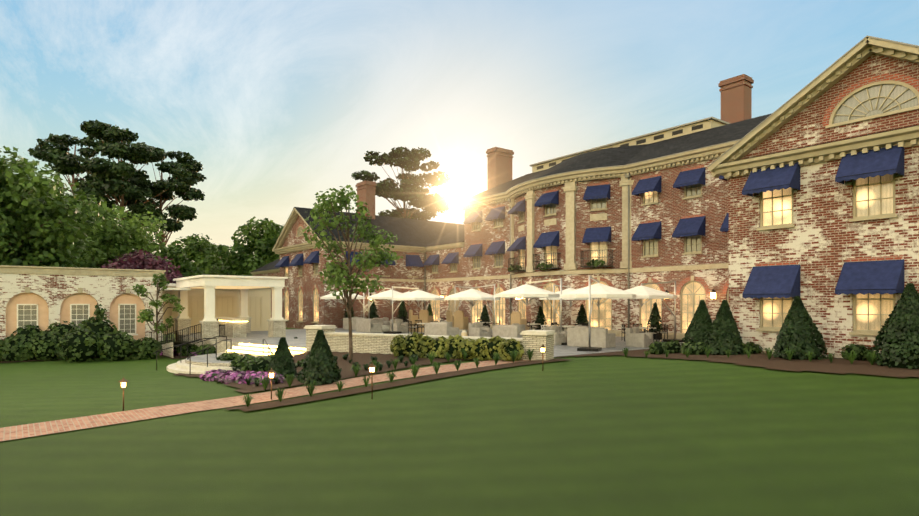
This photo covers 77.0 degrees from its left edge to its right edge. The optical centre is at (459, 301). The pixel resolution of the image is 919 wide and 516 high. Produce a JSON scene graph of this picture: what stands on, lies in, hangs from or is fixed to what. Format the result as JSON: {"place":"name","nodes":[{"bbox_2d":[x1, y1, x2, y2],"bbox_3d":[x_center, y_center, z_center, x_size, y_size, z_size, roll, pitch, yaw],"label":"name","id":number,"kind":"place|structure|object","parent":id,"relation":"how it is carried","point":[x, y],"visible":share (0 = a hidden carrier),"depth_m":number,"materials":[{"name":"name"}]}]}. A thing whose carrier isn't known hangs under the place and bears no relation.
{"place":"outdoors","nodes":[
{"label":"outdoors","id":0,"kind":"place"},
{"bbox_2d":[176,328,683,356],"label":"terrace paving","id":1,"kind":"structure","parent":0,"point":[255,337],"depth_m":31.85,"materials":[{"name":"stone"}]},
{"bbox_2d":[160,283,270,333],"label":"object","id":2,"kind":"structure","parent":1,"relation":"on","point":[259,304],"depth_m":41.00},
{"bbox_2d":[173,275,287,339],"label":"pavilion","id":3,"kind":"structure","parent":1,"relation":"on","point":[239,326],"depth_m":34.82,"materials":[{"name":"stone"}]},
{"bbox_2d":[320,287,369,318],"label":"umbrella","id":4,"kind":"object","parent":1,"relation":"on","point":[329,296],"visible":0.44,"depth_m":44.11,"materials":[{"name":"fabric"}]},
{"bbox_2d":[343,317,360,329],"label":"sofa","id":5,"kind":"object","parent":1,"relation":"on","point":[345,324],"visible":0.48,"depth_m":44.14,"materials":[{"name":"grey fabric"}]},
{"bbox_2d":[356,318,381,332],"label":"sofa","id":6,"kind":"object","parent":1,"relation":"on","point":[366,325],"visible":1,"depth_m":40.18,"materials":[{"name":"grey fabric"}]},
{"bbox_2d":[373,318,382,324],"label":"armchair","id":7,"kind":"object","parent":1,"relation":"on","point":[376,320],"visible":0.25,"depth_m":42.78,"materials":[{"name":"grey fabric"}]},
{"bbox_2d":[363,286,402,318],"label":"umbrella","id":8,"kind":"object","parent":1,"relation":"on","point":[385,295],"visible":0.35,"depth_m":41.16,"materials":[{"name":"fabric"}]},
{"bbox_2d":[378,317,389,324],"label":"armchair","id":9,"kind":"object","parent":1,"relation":"on","point":[386,321],"visible":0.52,"depth_m":44.26,"materials":[{"name":"grey fabric"}]},
{"bbox_2d":[382,325,389,331],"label":"coffee table","id":10,"kind":"object","parent":1,"relation":"on","point":[385,328],"visible":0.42,"depth_m":41.27,"materials":[{"name":"stone"}]},
{"bbox_2d":[390,319,407,332],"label":"armchair","id":11,"kind":"object","parent":1,"relation":"on","point":[399,325],"visible":0.9,"depth_m":40.13,"materials":[{"name":"grey fabric"}]},
{"bbox_2d":[388,289,422,309],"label":"umbrella","id":12,"kind":"object","parent":1,"relation":"on","point":[413,300],"depth_m":46.87,"materials":[{"name":"fabric"}]},
{"bbox_2d":[408,321,417,334],"bbox_3d":[-3.023,1.693,37.450,0.480,0.905,0.510,0,0,-30],"label":"dining chair","id":13,"kind":"object","parent":1,"relation":"on","point":[411,327],"visible":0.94,"depth_m":37.33,"materials":[{"name":"black metal"}]},
{"bbox_2d":[383,286,444,333],"bbox_3d":[-3.094,0.542,38.453,4.127,3.205,3.299,0,0,26],"label":"umbrella","id":14,"kind":"object","parent":1,"relation":"on","point":[418,295],"visible":0.98,"depth_m":37.63,"materials":[{"name":"fabric"}]},
{"bbox_2d":[409,310,418,331],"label":"wing chair","id":15,"kind":"object","parent":1,"relation":"on","point":[412,318],"visible":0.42,"depth_m":41.06,"materials":[{"name":"beige fabric"}]},
{"bbox_2d":[415,320,424,333],"bbox_3d":[-2.666,1.693,38.745,0.510,0.905,0.480,0,0,-30],"label":"dining chair","id":16,"kind":"object","parent":1,"relation":"on","point":[421,326],"visible":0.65,"depth_m":38.92,"materials":[{"name":"black metal"}]},
{"bbox_2d":[419,310,432,331],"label":"wing chair","id":17,"kind":"object","parent":1,"relation":"on","point":[424,317],"visible":0.54,"depth_m":40.30,"materials":[{"name":"beige fabric"}]},
{"bbox_2d":[424,322,458,335],"bbox_3d":[-1.057,1.670,33.912,0.950,0.950,2.100,0,0,-41],"label":"sofa","id":18,"kind":"object","parent":1,"relation":"on","point":[438,328],"visible":0.85,"depth_m":33.35,"materials":[{"name":"grey fabric"}]},
{"bbox_2d":[446,310,453,326],"bbox_3d":[-0.375,1.355,38.824,0.810,1.580,0.840,0,0,-24],"label":"wing chair","id":19,"kind":"object","parent":1,"relation":"on","point":[449,317],"visible":0.4,"depth_m":38.44,"materials":[{"name":"beige fabric"}]},
{"bbox_2d":[454,310,468,334],"bbox_3d":[0.202,1.355,37.750,0.840,1.580,0.810,0,0,43],"label":"wing chair","id":20,"kind":"object","parent":1,"relation":"on","point":[460,321],"visible":0.81,"depth_m":37.41,"materials":[{"name":"beige fabric"}]},
{"bbox_2d":[461,330,467,335],"bbox_3d":[0.278,1.915,32.755,0.400,0.600,0.400,0,0,-38],"label":"lantern","id":21,"kind":"object","parent":1,"relation":"on","point":[464,333],"visible":0.56,"depth_m":32.62,"materials":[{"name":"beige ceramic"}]},
{"bbox_2d":[447,286,487,310],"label":"umbrella","id":22,"kind":"object","parent":1,"relation":"on","point":[460,292],"depth_m":42.30,"materials":[{"name":"fabric"}]},
{"bbox_2d":[445,284,499,336],"bbox_3d":[1.085,0.542,35.635,3.361,3.206,4.190,0,0,-38],"label":"umbrella","id":23,"kind":"object","parent":1,"relation":"on","point":[472,294],"visible":0.92,"depth_m":34.80,"materials":[{"name":"fabric"}]},
{"bbox_2d":[469,322,490,336],"bbox_3d":[1.183,1.670,33.526,0.950,0.950,0.950,0,0,-41],"label":"armchair","id":24,"kind":"object","parent":1,"relation":"on","point":[477,329],"visible":0.94,"depth_m":33.35,"materials":[{"name":"grey fabric"}]},
{"bbox_2d":[493,325,522,337],"bbox_3d":[2.687,1.670,29.731,0.950,0.950,2.100,0,0,-32],"label":"sofa","id":25,"kind":"object","parent":1,"relation":"on","point":[511,331],"visible":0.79,"depth_m":29.24,"materials":[{"name":"grey fabric"}]},
{"bbox_2d":[512,323,524,330],"bbox_3d":[2.990,1.670,31.984,0.950,0.950,0.950,0,0,-32],"label":"armchair","id":26,"kind":"object","parent":1,"relation":"on","point":[522,327],"visible":0.21,"depth_m":31.75,"materials":[{"name":"grey fabric"}]},
{"bbox_2d":[511,311,528,329],"bbox_3d":[3.540,1.355,33.759,0.810,1.580,0.840,0,0,-41],"label":"wing chair","id":27,"kind":"object","parent":1,"relation":"on","point":[516,317],"visible":0.44,"depth_m":33.45,"materials":[{"name":"beige fabric"}]},
{"bbox_2d":[494,278,566,344],"bbox_3d":[3.852,0.479,29.965,3.987,3.332,3.166,0,0,35],"label":"umbrella","id":28,"kind":"object","parent":1,"relation":"on","point":[526,290],"visible":0.92,"depth_m":29.19,"materials":[{"name":"fabric"}]},
{"bbox_2d":[527,284,548,309],"bbox_3d":[4.968,0.461,38.149,4.129,3.368,3.309,0,0,-38],"label":"umbrella","id":29,"kind":"object","parent":1,"relation":"on","point":[536,298],"visible":0.21,"depth_m":38.42,"materials":[{"name":"fabric"}]},
{"bbox_2d":[543,325,566,344],"bbox_3d":[4.844,1.670,29.015,0.950,0.950,0.950,0,0,-32],"label":"armchair","id":30,"kind":"object","parent":1,"relation":"on","point":[559,338],"visible":0.5,"depth_m":28.76,"materials":[{"name":"grey fabric"}]},
{"bbox_2d":[539,285,601,324],"bbox_3d":[6.486,0.531,34.763,3.462,3.228,4.296,0,0,-18],"label":"umbrella","id":31,"kind":"object","parent":1,"relation":"on","point":[570,289],"visible":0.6,"depth_m":34.05,"materials":[{"name":"fabric"}]},
{"bbox_2d":[567,326,615,347],"bbox_3d":[6.306,1.670,27.680,2.100,0.950,0.950,0,0,44],"label":"sofa","id":32,"kind":"object","parent":1,"relation":"on","point":[578,336],"visible":0.92,"depth_m":27.23,"materials":[{"name":"grey fabric"}]},
{"bbox_2d":[561,276,635,351],"bbox_3d":[6.389,0.502,26.869,3.298,3.287,4.125,0,0,24],"label":"umbrella","id":33,"kind":"object","parent":1,"relation":"on","point":[598,290],"visible":1,"depth_m":25.91,"materials":[{"name":"fabric"}]},
{"bbox_2d":[622,324,625,340],"bbox_3d":[9.148,1.693,31.482,0.480,0.905,0.510,0,0,-1],"label":"dining chair","id":34,"kind":"object","parent":1,"relation":"on","point":[624,331],"visible":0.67,"depth_m":31.22,"materials":[{"name":"black metal"}]},
{"bbox_2d":[626,327,652,347],"bbox_3d":[8.573,1.670,27.519,0.950,0.950,0.950,0,0,44],"label":"armchair","id":35,"kind":"object","parent":1,"relation":"on","point":[635,337],"visible":1,"depth_m":27.25,"materials":[{"name":"grey fabric"}]},
{"bbox_2d":[606,281,683,341],"bbox_3d":[10.011,0.511,30.608,4.224,3.269,3.393,0,0,-16],"label":"umbrella","id":36,"kind":"object","parent":1,"relation":"on","point":[641,292],"visible":0.75,"depth_m":29.84,"materials":[{"name":"fabric"}]},
{"bbox_2d":[639,327,655,332],"bbox_3d":[10.098,1.775,31.497,1.200,0.740,1.200,0,0,-38],"label":"dining table","id":37,"kind":"object","parent":1,"relation":"on","point":[644,328],"visible":0.27,"depth_m":31.45,"materials":[{"name":"stone"}]},
{"bbox_2d":[644,325,656,341],"bbox_3d":[10.113,1.693,30.548,0.510,0.905,0.480,0,0,-1],"label":"dining chair","id":38,"kind":"object","parent":1,"relation":"on","point":[648,331],"visible":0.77,"depth_m":30.32,"materials":[{"name":"black metal"}]},
{"bbox_2d":[657,324,667,340],"bbox_3d":[11.048,1.693,31.513,0.480,0.905,0.510,0,0,-1],"label":"dining chair","id":39,"kind":"object","parent":1,"relation":"on","point":[659,331],"visible":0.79,"depth_m":31.28,"materials":[{"name":"black metal"}]},
{"bbox_2d":[0,327,918,515],"bbox_3d":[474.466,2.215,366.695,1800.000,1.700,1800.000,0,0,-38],"label":"lawn","id":40,"kind":"structure","parent":0,"point":[611,435],"depth_m":10.24,"materials":[{"name":"green plant"}]},
{"bbox_2d":[0,146,114,267],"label":"tree","id":41,"kind":"object","parent":40,"relation":"on","point":[43,247],"visible":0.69,"depth_m":45.83,"materials":[{"name":"green plant"}]},
{"bbox_2d":[10,133,119,208],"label":"pine","id":42,"kind":"object","parent":40,"relation":"on","point":[45,151],"visible":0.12,"depth_m":83.02,"materials":[{"name":"green plant"}]},
{"bbox_2d":[14,176,121,267],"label":"tree","id":43,"kind":"object","parent":40,"relation":"on","point":[74,187],"depth_m":58.64,"materials":[{"name":"green plant"}]},
{"bbox_2d":[0,273,162,341],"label":"outbuilding walls","id":44,"kind":"structure","parent":40,"relation":"on","point":[53,296],"depth_m":32.98,"materials":[{"name":"beige brick"}]},
{"bbox_2d":[0,265,165,335],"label":"building trim","id":45,"kind":"structure","parent":44,"relation":"attached to","point":[69,271],"depth_m":33.23,"materials":[{"name":"beige paint"}]},
{"bbox_2d":[18,305,134,332],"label":"windows","id":46,"kind":"structure","parent":45,"relation":"in","point":[32,314],"depth_m":33.38,"materials":[{"name":"grey glass"}]},
{"bbox_2d":[0,354,191,362],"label":"mulch bed","id":47,"kind":"object","parent":40,"relation":"on","point":[175,357],"visible":0.06,"depth_m":30.21,"materials":[{"name":"brown soil"}]},
{"bbox_2d":[88,303,106,321],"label":"shrub","id":48,"kind":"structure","parent":40,"relation":"on","point":[98,312],"depth_m":31.57,"materials":[{"name":"green plant"}]},
{"bbox_2d":[42,204,187,267],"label":"tree","id":49,"kind":"object","parent":40,"relation":"on","point":[133,233],"visible":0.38,"depth_m":58.92,"materials":[{"name":"green plant"}]},
{"bbox_2d":[48,119,190,227],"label":"pine","id":50,"kind":"object","parent":40,"relation":"on","point":[110,177],"visible":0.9,"depth_m":77.01,"materials":[{"name":"green plant"}]},
{"bbox_2d":[119,377,128,410],"bbox_3d":[-8.328,2.317,14.308,0.184,0.910,0.184,0,0,7],"label":"path light","id":51,"kind":"object","parent":40,"relation":"on","point":[123,383],"visible":0.92,"depth_m":14.29,"materials":[{"name":"brown metal"}]},
{"bbox_2d":[100,249,182,283],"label":"purple plum","id":52,"kind":"object","parent":40,"relation":"on","point":[135,259],"visible":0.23,"depth_m":45.55,"materials":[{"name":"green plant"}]},
{"bbox_2d":[0,317,305,373],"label":"shrubs","id":53,"kind":"object","parent":40,"relation":"on","point":[87,341],"visible":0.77,"depth_m":29.71,"materials":[{"name":"green plant"}]},
{"bbox_2d":[132,273,184,340],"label":"young tree","id":54,"kind":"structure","parent":40,"relation":"on","point":[146,315],"depth_m":31.78,"materials":[{"name":"green plant"}]},
{"bbox_2d":[117,146,206,249],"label":"pine","id":55,"kind":"object","parent":40,"relation":"on","point":[186,169],"visible":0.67,"depth_m":84.44,"materials":[{"name":"green plant"}]},
{"bbox_2d":[156,247,204,277],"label":"tree","id":56,"kind":"object","parent":40,"relation":"on","point":[186,269],"visible":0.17,"depth_m":65.23,"materials":[{"name":"green plant"}]},
{"bbox_2d":[170,234,234,274],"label":"tree","id":57,"kind":"object","parent":40,"relation":"on","point":[199,251],"visible":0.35,"depth_m":110.00,"materials":[{"name":"green plant"}]},
{"bbox_2d":[149,324,273,374],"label":"terrace handrails","id":58,"kind":"object","parent":40,"relation":"on","point":[167,348],"visible":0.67,"depth_m":31.46,"materials":[{"name":"black metal"}]},
{"bbox_2d":[160,349,285,383],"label":"pink flowers","id":59,"kind":"object","parent":40,"relation":"on","point":[225,376],"visible":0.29,"depth_m":19.83,"materials":[{"name":"plant"}]},
{"bbox_2d":[167,343,305,373],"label":"terrace steps","id":60,"kind":"structure","parent":40,"relation":"on","point":[198,364],"depth_m":26.16,"materials":[{"name":"beige stone"}]},
{"bbox_2d":[204,216,283,275],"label":"tree","id":61,"kind":"object","parent":40,"relation":"on","point":[260,242],"visible":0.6,"depth_m":90.28,"materials":[{"name":"green plant"}]},
{"bbox_2d":[0,359,531,440],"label":"brick path","id":62,"kind":"structure","parent":40,"relation":"on","point":[37,429],"depth_m":14.57,"materials":[{"name":"brick"}]},
{"bbox_2d":[267,368,275,398],"bbox_3d":[-5.055,2.238,15.521,0.184,0.910,0.184,0,0,7],"label":"path light","id":63,"kind":"object","parent":40,"relation":"on","point":[271,372],"visible":0.94,"depth_m":15.50,"materials":[{"name":"brown metal"}]},
{"bbox_2d":[173,351,472,392],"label":"bed mulch","id":64,"kind":"object","parent":40,"relation":"on","point":[362,359],"visible":0.29,"depth_m":21.55,"materials":[{"name":"brown soil"}]},
{"bbox_2d":[230,354,450,385],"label":"bed seedlings","id":65,"kind":"object","parent":64,"relation":"on","point":[345,357],"visible":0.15,"depth_m":20.39,"materials":[{"name":"plant"}]},
{"bbox_2d":[302,185,402,361],"bbox_3d":[-4.211,-0.921,22.930,3.636,7.225,3.517,0,0,9],"label":"tree","id":66,"kind":"object","parent":64,"relation":"on","point":[338,271],"visible":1,"depth_m":22.57,"materials":[{"name":"green plant"}]},
{"bbox_2d":[390,332,523,360],"bbox_3d":[-0.167,1.761,22.333,5.784,1.139,1.205,0,0,28],"label":"hedge","id":67,"kind":"object","parent":64,"relation":"on","point":[420,345],"visible":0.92,"depth_m":22.08,"materials":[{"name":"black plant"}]},
{"bbox_2d":[369,362,375,398],"bbox_3d":[-2.282,2.082,15.071,0.184,1.010,0.184,0,0,7],"label":"path light","id":68,"kind":"object","parent":40,"relation":"on","point":[372,366],"visible":0.98,"depth_m":15.06,"materials":[{"name":"brown metal"}]},
{"bbox_2d":[225,358,568,411],"bbox_3d":[-0.848,2.384,17.697,12.000,0.529,0.750,0,0,-38],"label":"garden bed","id":69,"kind":"object","parent":40,"relation":"on","point":[346,392],"visible":0.98,"depth_m":16.58,"materials":[{"name":"brown soil"}]},
{"bbox_2d":[242,345,877,406],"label":"grass tufts","id":70,"kind":"object","parent":69,"relation":"on","point":[513,355],"visible":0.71,"depth_m":18.12,"materials":[{"name":"green plant"}]},
{"bbox_2d":[351,146,452,220],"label":"pine","id":71,"kind":"object","parent":40,"relation":"on","point":[411,190],"depth_m":102.70,"materials":[{"name":"green plant"}]},
{"bbox_2d":[303,325,555,359],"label":"terrace retaining wall","id":72,"kind":"structure","parent":40,"relation":"on","point":[375,343],"depth_m":24.63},
{"bbox_2d":[540,344,545,370],"bbox_3d":[2.648,1.791,18.341,0.184,0.910,0.184,0,0,7],"label":"path light","id":73,"kind":"object","parent":40,"relation":"on","point":[542,348],"visible":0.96,"depth_m":18.32,"materials":[{"name":"brown metal"}]},
{"bbox_2d":[253,54,918,359],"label":"brick walls","id":74,"kind":"structure","parent":40,"relation":"on","point":[823,240],"depth_m":31.06,"materials":[{"name":"red brick"}]},
{"bbox_2d":[370,172,715,327],"bbox_3d":[2.998,-2.860,40.056,5.975,10.050,27.766,0,0,-38],"label":"building ironwork","id":75,"kind":"object","parent":74,"relation":"attached to","point":[713,294],"visible":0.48,"depth_m":36.06,"materials":[{"name":"metal"}]},
{"bbox_2d":[508,259,604,271],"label":"balcony plants","id":76,"kind":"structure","parent":74,"relation":"attached to","point":[593,262],"depth_m":37.98,"materials":[{"name":"green plant"}]},
{"bbox_2d":[250,38,918,338],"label":"building trim","id":77,"kind":"structure","parent":74,"relation":"attached to","point":[839,70],"depth_m":32.14,"materials":[{"name":"beige paint"}]},
{"bbox_2d":[286,84,918,332],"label":"window glass","id":78,"kind":"object","parent":77,"relation":"in","point":[861,210],"visible":0.21,"depth_m":20.46,"materials":[{"name":"yellow glass"}]},
{"bbox_2d":[252,35,918,271],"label":"building roofs","id":79,"kind":"structure","parent":74,"relation":"on","point":[415,232],"depth_m":39.15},
{"bbox_2d":[275,145,903,298],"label":"window awnings","id":80,"kind":"object","parent":74,"relation":"attached to","point":[882,277],"visible":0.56,"depth_m":20.23,"materials":[{"name":"blue fabric"}]},
{"bbox_2d":[266,283,918,384],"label":"conical shrubs","id":81,"kind":"object","parent":40,"relation":"on","point":[899,348],"visible":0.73,"depth_m":18.39,"materials":[{"name":"green plant"}]},
{"bbox_2d":[557,349,918,377],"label":"bed mulch","id":82,"kind":"object","parent":40,"relation":"on","point":[840,365],"visible":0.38,"depth_m":17.49,"materials":[{"name":"brown soil"}]},
{"bbox_2d":[648,340,871,360],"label":"bed plants","id":83,"kind":"object","parent":82,"relation":"on","point":[672,346],"visible":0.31,"depth_m":21.16,"materials":[{"name":"green plant"}]},
{"bbox_2d":[0,0,918,261],"label":"sky","id":84,"kind":"structure","parent":0,"point":[279,103],"materials":[{"name":"blue"}]}
]}

